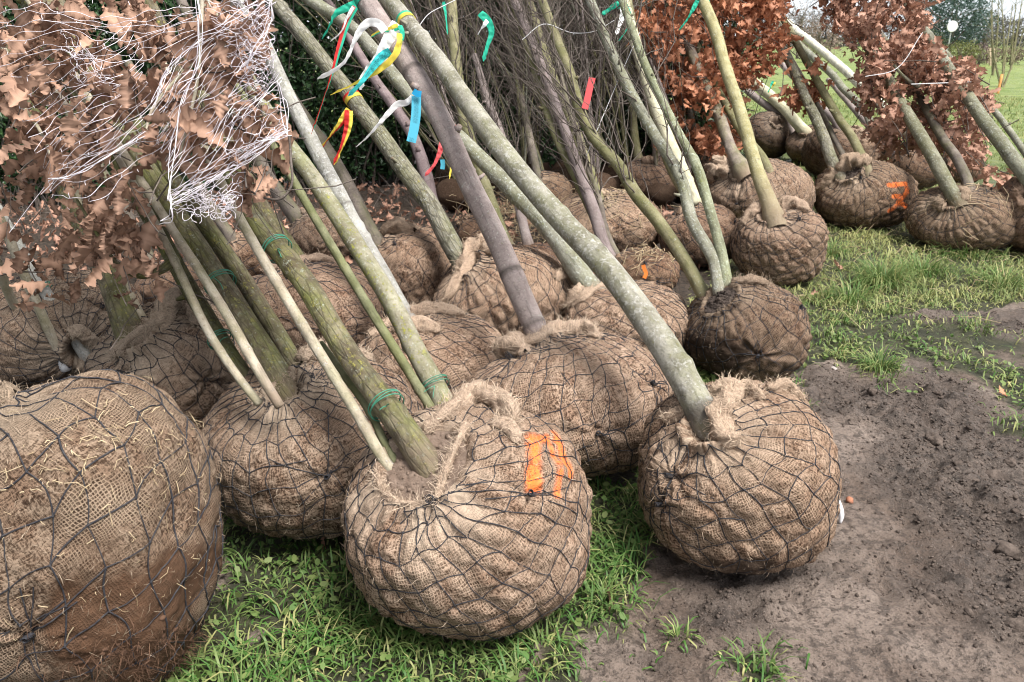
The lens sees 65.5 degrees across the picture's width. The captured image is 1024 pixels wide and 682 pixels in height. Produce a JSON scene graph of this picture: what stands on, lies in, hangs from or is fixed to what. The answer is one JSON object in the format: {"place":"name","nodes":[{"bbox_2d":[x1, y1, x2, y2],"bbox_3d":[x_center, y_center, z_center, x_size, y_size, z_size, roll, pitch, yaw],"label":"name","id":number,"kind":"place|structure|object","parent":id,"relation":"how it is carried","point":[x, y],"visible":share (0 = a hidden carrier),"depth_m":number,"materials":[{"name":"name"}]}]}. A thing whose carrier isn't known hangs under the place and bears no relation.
{"place":"outdoors","nodes":[
{"label":"outdoors","id":0,"kind":"place"},
{"bbox_2d":[0,39,1023,681],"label":"ground","id":1,"kind":"structure","parent":0,"point":[826,639],"depth_m":2.59,"materials":[{"name":"brown soil"}]},
{"bbox_2d":[0,203,143,389],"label":"root balled tree","id":2,"kind":"object","parent":1,"relation":"on","point":[54,327],"visible":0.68,"depth_m":3.64,"materials":[{"name":"fabric"}]},
{"bbox_2d":[0,369,224,681],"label":"root balled tree","id":3,"kind":"object","parent":1,"relation":"on","point":[151,636],"visible":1,"depth_m":1.79,"materials":[{"name":"brown fabric"}]},
{"bbox_2d":[0,376,221,643],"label":"straw bits","id":4,"kind":"object","parent":3,"relation":"on","point":[154,469],"visible":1,"depth_m":1.78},
{"bbox_2d":[0,0,249,429],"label":"root balled tree","id":5,"kind":"object","parent":1,"relation":"on","point":[170,351],"visible":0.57,"depth_m":3.00,"materials":[{"name":"fabric"}]},
{"bbox_2d":[55,89,203,304],"bbox_3d":[-2.453,-0.898,4.911,1.063,1.375,0.429,6,22,15],"label":"root balled tree","id":6,"kind":"object","parent":1,"relation":"on","point":[148,287],"visible":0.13,"depth_m":4.88,"materials":[{"name":"brown plant"}]},
{"bbox_2d":[124,60,271,278],"bbox_3d":[-2.263,-1.176,5.551,1.214,1.451,0.385,9,23,23],"label":"root balled tree","id":7,"kind":"object","parent":1,"relation":"on","point":[240,246],"visible":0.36,"depth_m":5.47,"materials":[{"name":"brown plant"}]},
{"bbox_2d":[0,0,423,540],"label":"root balled tree","id":8,"kind":"object","parent":1,"relation":"on","point":[287,442],"visible":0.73,"depth_m":2.57,"materials":[{"name":"fabric"}]},
{"bbox_2d":[175,0,351,256],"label":"root balled tree","id":9,"kind":"object","parent":1,"relation":"on","point":[304,233],"visible":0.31,"depth_m":5.84,"materials":[{"name":"fabric"}]},
{"bbox_2d":[184,58,383,349],"bbox_3d":[-1.470,-1.125,4.434,0.821,2.154,2.278,-13,25,-30],"label":"root balled tree","id":10,"kind":"object","parent":1,"relation":"on","point":[325,270],"visible":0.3,"depth_m":3.93,"materials":[{"name":"fabric"}]},
{"bbox_2d":[311,6,357,133],"bbox_3d":[-0.846,-1.283,3.766,0.026,0.568,0.310,19,28,40],"label":"marking ribbon","id":11,"kind":"object","parent":10,"relation":"hanging from","point":[342,36],"visible":0.94,"depth_m":3.76,"materials":[{"name":"plastic"}]},
{"bbox_2d":[143,0,451,407],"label":"root balled tree","id":12,"kind":"object","parent":1,"relation":"on","point":[429,385],"visible":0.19,"depth_m":2.99,"materials":[{"name":"green plant"}]},
{"bbox_2d":[330,6,353,41],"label":"marking ribbon","id":13,"kind":"object","parent":12,"relation":"hanging from","point":[349,12],"visible":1,"depth_m":3.74,"materials":[{"name":"plastic"}]},
{"bbox_2d":[61,0,594,644],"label":"root balled tree","id":14,"kind":"object","parent":1,"relation":"on","point":[467,512],"visible":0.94,"depth_m":2.17,"materials":[{"name":"brown fabric"}]},
{"bbox_2d":[0,0,291,232],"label":"crown netting","id":15,"kind":"object","parent":14,"relation":"attached to","point":[171,199],"visible":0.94,"depth_m":2.26,"materials":[{"name":"white fabric"}]},
{"bbox_2d":[0,143,678,275],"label":"dry undergrowth","id":16,"kind":"object","parent":1,"relation":"on","point":[394,201],"visible":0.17,"depth_m":7.49,"materials":[{"name":"brown plant"}]},
{"bbox_2d":[230,0,450,304],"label":"root balled tree","id":17,"kind":"object","parent":1,"relation":"on","point":[415,258],"visible":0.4,"depth_m":4.68,"materials":[{"name":"fabric"}]},
{"bbox_2d":[254,0,464,210],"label":"tree","id":18,"kind":"object","parent":1,"relation":"on","point":[446,188],"visible":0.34,"depth_m":7.58,"materials":[{"name":"brown plant"}]},
{"bbox_2d":[235,0,501,398],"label":"root balled tree","id":19,"kind":"object","parent":1,"relation":"on","point":[457,342],"visible":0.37,"depth_m":3.57,"materials":[{"name":"grey plant"}]},
{"bbox_2d":[316,0,456,124],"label":"tree","id":20,"kind":"object","parent":1,"relation":"on","point":[410,41],"visible":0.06,"depth_m":8.43,"materials":[{"name":"brown plant"}]},
{"bbox_2d":[304,0,473,109],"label":"tree","id":21,"kind":"object","parent":1,"relation":"on","point":[431,78],"visible":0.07,"depth_m":7.52,"materials":[{"name":"brown plant"}]},
{"bbox_2d":[324,0,486,211],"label":"tree","id":22,"kind":"object","parent":1,"relation":"on","point":[432,18],"visible":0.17,"depth_m":7.29,"materials":[{"name":"brown plant"}]},
{"bbox_2d":[324,1,497,192],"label":"tree","id":23,"kind":"object","parent":1,"relation":"on","point":[440,79],"visible":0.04,"depth_m":8.38,"materials":[{"name":"brown plant"}]},
{"bbox_2d":[0,0,822,207],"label":"hedge","id":24,"kind":"object","parent":1,"relation":"on","point":[366,160],"visible":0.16,"depth_m":8.56,"materials":[{"name":"green plant"}]},
{"bbox_2d":[323,0,508,243],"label":"root balled tree","id":25,"kind":"object","parent":1,"relation":"on","point":[467,223],"visible":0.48,"depth_m":6.36,"materials":[{"name":"grey plant"}]},
{"bbox_2d":[265,0,573,335],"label":"root balled tree","id":26,"kind":"object","parent":1,"relation":"on","point":[471,279],"visible":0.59,"depth_m":4.39,"materials":[{"name":"fabric"}]},
{"bbox_2d":[333,110,352,164],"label":"marking ribbon","id":27,"kind":"object","parent":26,"relation":"hanging from","point":[348,118],"visible":1,"depth_m":4.77,"materials":[{"name":"plastic"}]},
{"bbox_2d":[322,90,363,146],"bbox_3d":[-1.019,-1.347,4.825,0.121,0.326,0.318,12,24,27],"label":"marking ribbon","id":28,"kind":"object","parent":26,"relation":"hanging from","point":[340,123],"visible":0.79,"depth_m":4.79,"materials":[{"name":"plastic"}]},
{"bbox_2d":[340,0,498,188],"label":"tree","id":29,"kind":"object","parent":1,"relation":"on","point":[451,107],"visible":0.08,"depth_m":7.91,"materials":[{"name":"brown plant"}]},
{"bbox_2d":[0,165,842,295],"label":"leaf litter","id":30,"kind":"object","parent":1,"relation":"on","point":[56,238],"visible":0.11,"depth_m":7.39,"materials":[{"name":"brown plant"}]},
{"bbox_2d":[356,0,497,128],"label":"tree","id":31,"kind":"object","parent":1,"relation":"on","point":[417,18],"visible":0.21,"depth_m":7.92,"materials":[{"name":"brown plant"}]},
{"bbox_2d":[425,23,451,181],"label":"tree","id":32,"kind":"object","parent":1,"relation":"on","point":[438,171],"visible":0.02,"depth_m":8.86,"materials":[{"name":"grey plant"}]},
{"bbox_2d":[413,0,495,189],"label":"tree","id":33,"kind":"object","parent":1,"relation":"on","point":[447,50],"visible":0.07,"depth_m":8.12,"materials":[{"name":"brown plant"}]},
{"bbox_2d":[381,0,557,258],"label":"root balled tree","id":34,"kind":"object","parent":1,"relation":"on","point":[456,62],"visible":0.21,"depth_m":5.96,"materials":[{"name":"brown plant"}]},
{"bbox_2d":[417,0,543,170],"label":"tree","id":35,"kind":"object","parent":1,"relation":"on","point":[538,155],"visible":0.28,"depth_m":8.16,"materials":[{"name":"brown plant"}]},
{"bbox_2d":[301,0,687,350],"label":"root balled tree","id":36,"kind":"object","parent":1,"relation":"on","point":[589,294],"visible":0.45,"depth_m":4.19,"materials":[{"name":"fabric"}]},
{"bbox_2d":[461,0,529,162],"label":"tree","id":37,"kind":"object","parent":1,"relation":"on","point":[507,67],"visible":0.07,"depth_m":9.03,"materials":[{"name":"brown plant"}]},
{"bbox_2d":[426,0,576,192],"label":"tree","id":38,"kind":"object","parent":1,"relation":"on","point":[572,183],"visible":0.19,"depth_m":7.38,"materials":[{"name":"brown plant"}]},
{"bbox_2d":[445,0,569,195],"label":"tree","id":39,"kind":"object","parent":1,"relation":"on","point":[523,147],"visible":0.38,"depth_m":7.88,"materials":[{"name":"brown plant"}]},
{"bbox_2d":[357,0,673,477],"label":"root balled tree","id":40,"kind":"object","parent":1,"relation":"on","point":[593,391],"visible":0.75,"depth_m":3.00,"materials":[{"name":"fabric"}]},
{"bbox_2d":[322,0,378,38],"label":"marking ribbon","id":41,"kind":"object","parent":40,"relation":"attached to","point":[346,7],"visible":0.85,"depth_m":3.78,"materials":[{"name":"plastic"}]},
{"bbox_2d":[317,18,387,78],"bbox_3d":[-0.714,-1.306,3.554,0.326,0.256,0.045,-6,22,-15],"label":"marking ribbon","id":42,"kind":"object","parent":40,"relation":"hanging from","point":[379,24],"visible":1,"depth_m":3.55,"materials":[{"name":"plastic"}]},
{"bbox_2d":[331,33,402,94],"bbox_3d":[-0.656,-1.251,3.599,0.345,0.265,0.041,-7,22,-17],"label":"marking ribbon","id":43,"kind":"object","parent":40,"relation":"attached to","point":[391,59],"visible":1,"depth_m":3.61,"materials":[{"name":"plastic"}]},
{"bbox_2d":[348,48,391,95],"bbox_3d":[-0.639,-1.211,3.587,0.215,0.206,0.020,-9,23,-22],"label":"marking ribbon","id":44,"kind":"object","parent":40,"relation":"hanging from","point":[380,57],"visible":1,"depth_m":3.59,"materials":[{"name":"plastic"}]},
{"bbox_2d":[356,95,411,146],"bbox_3d":[-0.569,-0.987,3.571,0.278,0.222,0.017,-7,22,-17],"label":"marking ribbon","id":45,"kind":"object","parent":40,"relation":"hanging from","point":[394,106],"visible":1,"depth_m":3.57,"materials":[{"name":"plastic"}]},
{"bbox_2d":[407,96,420,142],"bbox_3d":[-0.436,-0.990,3.560,0.046,0.198,0.093,6,22,16],"label":"plant tag","id":46,"kind":"object","parent":40,"relation":"hanging from","point":[414,121],"visible":1,"depth_m":3.56,"materials":[{"name":"plastic"}]},
{"bbox_2d":[425,142,442,175],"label":"marking ribbon","id":47,"kind":"object","parent":40,"relation":"hanging from","point":[439,153],"visible":0.84,"depth_m":4.54,"materials":[{"name":"plastic"}]},
{"bbox_2d":[458,0,573,181],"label":"tree","id":48,"kind":"object","parent":1,"relation":"on","point":[564,171],"visible":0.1,"depth_m":8.49,"materials":[{"name":"brown plant"}]},
{"bbox_2d":[468,0,572,169],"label":"tree","id":49,"kind":"object","parent":1,"relation":"on","point":[529,163],"visible":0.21,"depth_m":8.83,"materials":[{"name":"brown plant"}]},
{"bbox_2d":[498,14,551,170],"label":"tree","id":50,"kind":"object","parent":1,"relation":"on","point":[546,166],"visible":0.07,"depth_m":9.36,"materials":[{"name":"brown plant"}]},
{"bbox_2d":[477,0,588,126],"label":"tree","id":51,"kind":"object","parent":1,"relation":"on","point":[550,57],"visible":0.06,"depth_m":8.41,"materials":[{"name":"brown plant"}]},
{"bbox_2d":[489,8,578,201],"bbox_3d":[0.144,-3.277,8.512,1.300,3.255,3.970,-6,22,-16],"label":"root balled tree","id":52,"kind":"object","parent":1,"relation":"on","point":[558,185],"visible":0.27,"depth_m":7.31,"materials":[{"name":"brown plant"}]},
{"bbox_2d":[507,2,615,174],"bbox_3d":[-0.028,-3.818,8.909,2.577,3.974,2.258,0,21,0],"label":"tree","id":53,"kind":"object","parent":1,"relation":"on","point":[609,170],"visible":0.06,"depth_m":8.70,"materials":[{"name":"brown plant"}]},
{"bbox_2d":[505,0,622,171],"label":"tree","id":54,"kind":"object","parent":1,"relation":"on","point":[556,167],"visible":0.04,"depth_m":8.59,"materials":[{"name":"brown plant"}]},
{"bbox_2d":[504,0,627,176],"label":"tree","id":55,"kind":"object","parent":1,"relation":"on","point":[605,117],"visible":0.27,"depth_m":7.92,"materials":[{"name":"brown plant"}]},
{"bbox_2d":[471,0,664,251],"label":"root balled tree","id":56,"kind":"object","parent":1,"relation":"on","point":[621,239],"visible":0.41,"depth_m":5.98,"materials":[{"name":"fabric"}]},
{"bbox_2d":[490,0,647,192],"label":"tree","id":57,"kind":"object","parent":1,"relation":"on","point":[583,31],"visible":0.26,"depth_m":7.42,"materials":[{"name":"brown plant"}]},
{"bbox_2d":[473,0,680,288],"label":"root balled tree","id":58,"kind":"object","parent":1,"relation":"on","point":[661,271],"visible":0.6,"depth_m":5.66,"materials":[{"name":"brown plant"}]},
{"bbox_2d":[503,0,651,188],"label":"tree","id":59,"kind":"object","parent":1,"relation":"on","point":[612,182],"visible":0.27,"depth_m":7.97,"materials":[{"name":"brown plant"}]},
{"bbox_2d":[160,93,1023,681],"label":"grass","id":60,"kind":"structure","parent":1,"relation":"on","point":[878,279],"depth_m":2.53,"materials":[{"name":"plant"}]},
{"bbox_2d":[167,331,1023,681],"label":"weeds","id":61,"kind":"object","parent":1,"relation":"on","point":[441,653],"visible":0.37,"depth_m":2.40,"materials":[{"name":"green plant"}]},
{"bbox_2d":[554,0,658,188],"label":"tree","id":62,"kind":"object","parent":1,"relation":"on","point":[623,130],"visible":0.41,"depth_m":7.89,"materials":[{"name":"brown plant"}]},
{"bbox_2d":[586,7,635,160],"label":"tree","id":63,"kind":"object","parent":1,"relation":"on","point":[622,158],"visible":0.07,"depth_m":9.21,"materials":[{"name":"brown plant"}]},
{"bbox_2d":[379,0,844,577],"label":"root balled tree","id":64,"kind":"object","parent":1,"relation":"on","point":[739,476],"visible":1,"depth_m":2.42,"materials":[{"name":"fabric"}]},
{"bbox_2d":[359,20,399,89],"bbox_3d":[-0.605,-1.304,3.632,0.230,0.298,0.032,-11,24,-27],"label":"marking ribbon","id":65,"kind":"object","parent":64,"relation":"hanging from","point":[388,39],"visible":0.62,"depth_m":3.62,"materials":[{"name":"plastic"}]},
{"bbox_2d":[371,10,415,36],"bbox_3d":[-0.532,-1.470,3.686,0.109,0.117,0.271,11,23,26],"label":"marking ribbon","id":66,"kind":"object","parent":64,"relation":"attached to","point":[400,15],"visible":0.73,"depth_m":3.71,"materials":[{"name":"plastic"}]},
{"bbox_2d":[555,0,678,166],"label":"tree","id":67,"kind":"object","parent":1,"relation":"on","point":[613,135],"visible":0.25,"depth_m":8.66,"materials":[{"name":"brown plant"}]},
{"bbox_2d":[569,2,677,198],"bbox_3d":[1.139,-3.478,8.638,1.583,3.520,3.011,0,21,0],"label":"root balled tree","id":68,"kind":"object","parent":1,"relation":"on","point":[652,172],"visible":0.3,"depth_m":7.90,"materials":[{"name":"brown plant"}]},
{"bbox_2d":[597,0,679,206],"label":"tree","id":69,"kind":"object","parent":1,"relation":"on","point":[664,195],"visible":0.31,"depth_m":7.76,"materials":[{"name":"brown plant"}]},
{"bbox_2d":[582,0,700,200],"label":"tree","id":70,"kind":"object","parent":1,"relation":"on","point":[661,87],"visible":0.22,"depth_m":8.04,"materials":[{"name":"brown plant"}]},
{"bbox_2d":[487,0,814,381],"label":"root balled tree","id":71,"kind":"object","parent":1,"relation":"on","point":[756,327],"visible":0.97,"depth_m":4.11,"materials":[{"name":"fabric"}]},
{"bbox_2d":[478,11,493,60],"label":"marking ribbon","id":72,"kind":"object","parent":71,"relation":"hanging from","point":[483,15],"visible":0.95,"depth_m":5.20,"materials":[{"name":"plastic"}]},
{"bbox_2d":[582,77,595,109],"bbox_3d":[0.443,-1.431,4.600,0.034,0.177,0.096,14,25,32],"label":"plant tag","id":73,"kind":"object","parent":71,"relation":"hanging from","point":[588,92],"visible":0.92,"depth_m":4.60,"materials":[{"name":"plastic"}]},
{"bbox_2d":[623,0,737,267],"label":"root balled tree","id":74,"kind":"object","parent":1,"relation":"on","point":[727,220],"visible":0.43,"depth_m":5.82,"materials":[{"name":"green plant"}]},
{"bbox_2d":[675,62,710,184],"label":"root balled tree","id":75,"kind":"object","parent":1,"relation":"on","point":[704,160],"visible":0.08,"depth_m":8.60,"materials":[{"name":"brown plant"}]},
{"bbox_2d":[620,0,772,144],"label":"tree","id":76,"kind":"object","parent":1,"relation":"on","point":[674,67],"visible":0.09,"depth_m":8.64,"materials":[{"name":"brown plant"}]},
{"bbox_2d":[626,0,815,218],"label":"root balled tree","id":77,"kind":"object","parent":1,"relation":"on","point":[731,185],"visible":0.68,"depth_m":7.66,"materials":[{"name":"brown plant"}]},
{"bbox_2d":[420,183,1023,330],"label":"fallen leaves","id":78,"kind":"object","parent":1,"relation":"on","point":[530,225],"visible":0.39,"depth_m":6.04,"materials":[{"name":"plant"}]},
{"bbox_2d":[698,0,828,285],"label":"root balled tree","id":79,"kind":"object","parent":1,"relation":"on","point":[783,241],"visible":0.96,"depth_m":5.33,"materials":[{"name":"fabric"}]},
{"bbox_2d":[678,0,709,30],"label":"marking ribbon","id":80,"kind":"object","parent":79,"relation":"attached to","point":[694,6],"visible":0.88,"depth_m":7.00,"materials":[{"name":"plastic"}]},
{"bbox_2d":[740,88,794,158],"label":"root balled tree","id":81,"kind":"object","parent":1,"relation":"on","point":[776,127],"visible":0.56,"depth_m":10.79,"materials":[{"name":"fabric"}]},
{"bbox_2d":[747,78,813,163],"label":"root balled tree","id":82,"kind":"object","parent":1,"relation":"on","point":[795,140],"visible":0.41,"depth_m":10.55,"materials":[{"name":"green plant"}]},
{"bbox_2d":[786,0,826,58],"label":"bush","id":83,"kind":"object","parent":1,"relation":"on","point":[802,21],"visible":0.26,"depth_m":57.44,"materials":[{"name":"grey plant"}]},
{"bbox_2d":[788,7,828,44],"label":"tree","id":84,"kind":"object","parent":1,"relation":"on","point":[805,14],"visible":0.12,"depth_m":118.45,"materials":[{"name":"grey plant"}]},
{"bbox_2d":[791,17,844,62],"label":"bush","id":85,"kind":"object","parent":1,"relation":"on","point":[819,35],"visible":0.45,"depth_m":49.69,"materials":[{"name":"brown plant"}]},
{"bbox_2d":[799,11,842,46],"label":"tree","id":86,"kind":"object","parent":1,"relation":"on","point":[826,29],"visible":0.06,"depth_m":114.85,"materials":[{"name":"grey plant"}]},
{"bbox_2d":[778,21,885,175],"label":"root balled tree","id":87,"kind":"object","parent":1,"relation":"on","point":[813,160],"visible":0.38,"depth_m":9.35,"materials":[{"name":"brown plant"}]},
{"bbox_2d":[764,17,918,228],"bbox_3d":[2.876,-2.648,8.099,0.904,2.370,3.668,-3,21,-9],"label":"root balled tree","id":88,"kind":"object","parent":1,"relation":"on","point":[858,187],"visible":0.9,"depth_m":6.96,"materials":[{"name":"fabric"}]},
{"bbox_2d":[787,17,936,189],"bbox_3d":[4.175,-3.530,10.876,1.186,2.037,6.404,0,21,0],"label":"root balled tree","id":89,"kind":"object","parent":1,"relation":"on","point":[919,171],"visible":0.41,"depth_m":8.71,"materials":[{"name":"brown plant"}]},
{"bbox_2d":[745,19,1023,46],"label":"distant hedgerow","id":90,"kind":"object","parent":1,"relation":"on","point":[1001,42],"visible":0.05,"depth_m":118.04,"materials":[{"name":"plant"}]},
{"bbox_2d":[809,0,1016,251],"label":"root balled tree","id":91,"kind":"object","parent":1,"relation":"on","point":[941,220],"visible":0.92,"depth_m":7.18,"materials":[{"name":"brown plant"}]},
{"bbox_2d":[947,21,957,48],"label":"round sign","id":92,"kind":"object","parent":1,"relation":"on","point":[952,26],"visible":0.94,"depth_m":46.99,"materials":[{"name":"metal"}]},
{"bbox_2d":[924,95,984,184],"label":"root balled tree","id":93,"kind":"object","parent":1,"relation":"on","point":[956,178],"visible":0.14,"depth_m":9.01,"materials":[{"name":"brown plant"}]},
{"bbox_2d":[891,1,1023,252],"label":"root balled tree","id":94,"kind":"object","parent":1,"relation":"on","point":[973,106],"visible":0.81,"depth_m":7.00,"materials":[{"name":"brown plant"}]},
{"bbox_2d":[924,0,1000,48],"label":"conifer","id":95,"kind":"object","parent":1,"relation":"on","point":[976,16],"visible":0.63,"depth_m":60.49,"materials":[{"name":"green plant"}]},
{"bbox_2d":[946,40,987,61],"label":"bush","id":96,"kind":"object","parent":1,"relation":"on","point":[957,52],"visible":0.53,"depth_m":41.88,"materials":[{"name":"green plant"}]},
{"bbox_2d":[963,42,999,64],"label":"bush","id":97,"kind":"object","parent":1,"relation":"on","point":[986,59],"visible":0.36,"depth_m":44.18,"materials":[{"name":"green plant"}]},
{"bbox_2d":[945,49,1023,189],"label":"root balled tree","id":98,"kind":"object","parent":1,"relation":"on","point":[986,173],"visible":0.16,"depth_m":7.24,"materials":[{"name":"brown plant"}]},
{"bbox_2d":[973,0,1007,74],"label":"sapling","id":99,"kind":"object","parent":1,"relation":"on","point":[996,37],"visible":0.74,"depth_m":35.10,"materials":[{"name":"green plant"}]},
{"bbox_2d":[963,10,1019,45],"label":"tree","id":100,"kind":"object","parent":1,"relation":"on","point":[987,33],"visible":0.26,"depth_m":110.82,"materials":[{"name":"green plant"}]},
{"bbox_2d":[977,0,1023,86],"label":"sapling","id":101,"kind":"object","parent":1,"relation":"on","point":[1003,62],"visible":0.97,"depth_m":26.11,"materials":[{"name":"brown plant"}]},
{"bbox_2d":[982,13,1023,44],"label":"tree","id":102,"kind":"object","parent":1,"relation":"on","point":[1020,32],"visible":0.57,"depth_m":109.49,"materials":[{"name":"green plant"}]},
{"bbox_2d":[983,43,1023,64],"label":"bush","id":103,"kind":"object","parent":1,"relation":"on","point":[1020,54],"visible":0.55,"depth_m":46.16,"materials":[{"name":"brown plant"}]},
{"bbox_2d":[1004,0,1023,69],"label":"sapling","id":104,"kind":"object","parent":1,"relation":"on","point":[1011,46],"visible":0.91,"depth_m":40.59,"materials":[{"name":"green plant"}]},
{"bbox_2d":[88,0,1023,38],"label":"sky","id":105,"kind":"structure","parent":0,"point":[1006,3],"materials":[{"name":"white"}]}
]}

